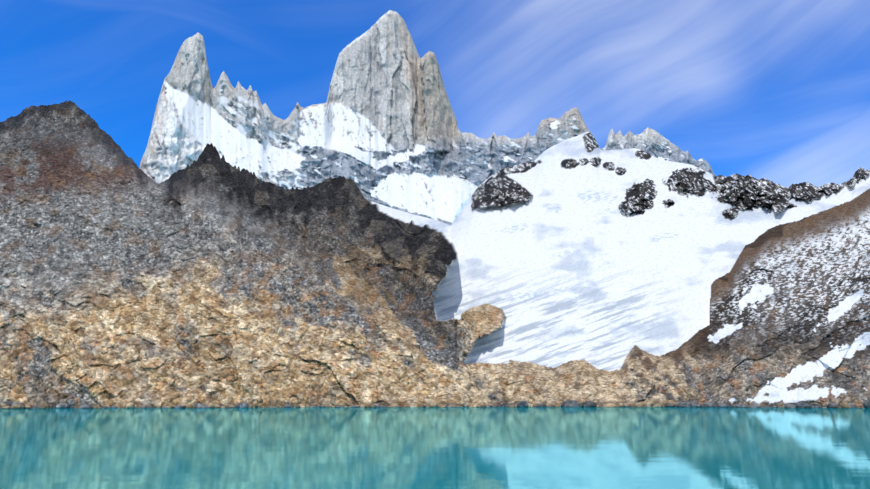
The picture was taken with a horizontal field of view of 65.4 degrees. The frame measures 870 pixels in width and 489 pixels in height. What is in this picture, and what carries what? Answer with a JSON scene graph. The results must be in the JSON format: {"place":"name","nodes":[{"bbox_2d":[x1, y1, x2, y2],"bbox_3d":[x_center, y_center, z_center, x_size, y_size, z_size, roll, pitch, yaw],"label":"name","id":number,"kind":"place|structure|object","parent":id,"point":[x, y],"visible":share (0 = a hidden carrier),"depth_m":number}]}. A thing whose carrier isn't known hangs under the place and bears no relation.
{"place":"outdoors","nodes":[
{"label":"outdoors","id":0,"kind":"place"},
{"bbox_2d":[139,10,715,224],"bbox_3d":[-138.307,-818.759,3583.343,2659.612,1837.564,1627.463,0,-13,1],"label":"mountain","id":1,"kind":"structure","parent":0,"point":[380,126],"depth_m":3602.36},
{"bbox_2d":[0,100,869,407],"bbox_3d":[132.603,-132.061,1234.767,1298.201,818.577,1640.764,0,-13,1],"label":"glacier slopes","id":2,"kind":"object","parent":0,"point":[582,268],"depth_m":552.66},
{"bbox_2d":[0,406,869,488],"bbox_3d":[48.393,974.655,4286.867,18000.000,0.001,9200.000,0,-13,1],"label":"lake water","id":3,"kind":"structure","parent":0,"point":[533,447],"depth_m":72.60},
{"bbox_2d":[0,398,869,408],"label":"shoreline boulders","id":4,"kind":"object","parent":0,"point":[650,402],"visible":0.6,"depth_m":378.18},
{"bbox_2d":[0,0,869,187],"label":"sky","id":5,"kind":"structure","parent":0,"point":[777,91]}
]}

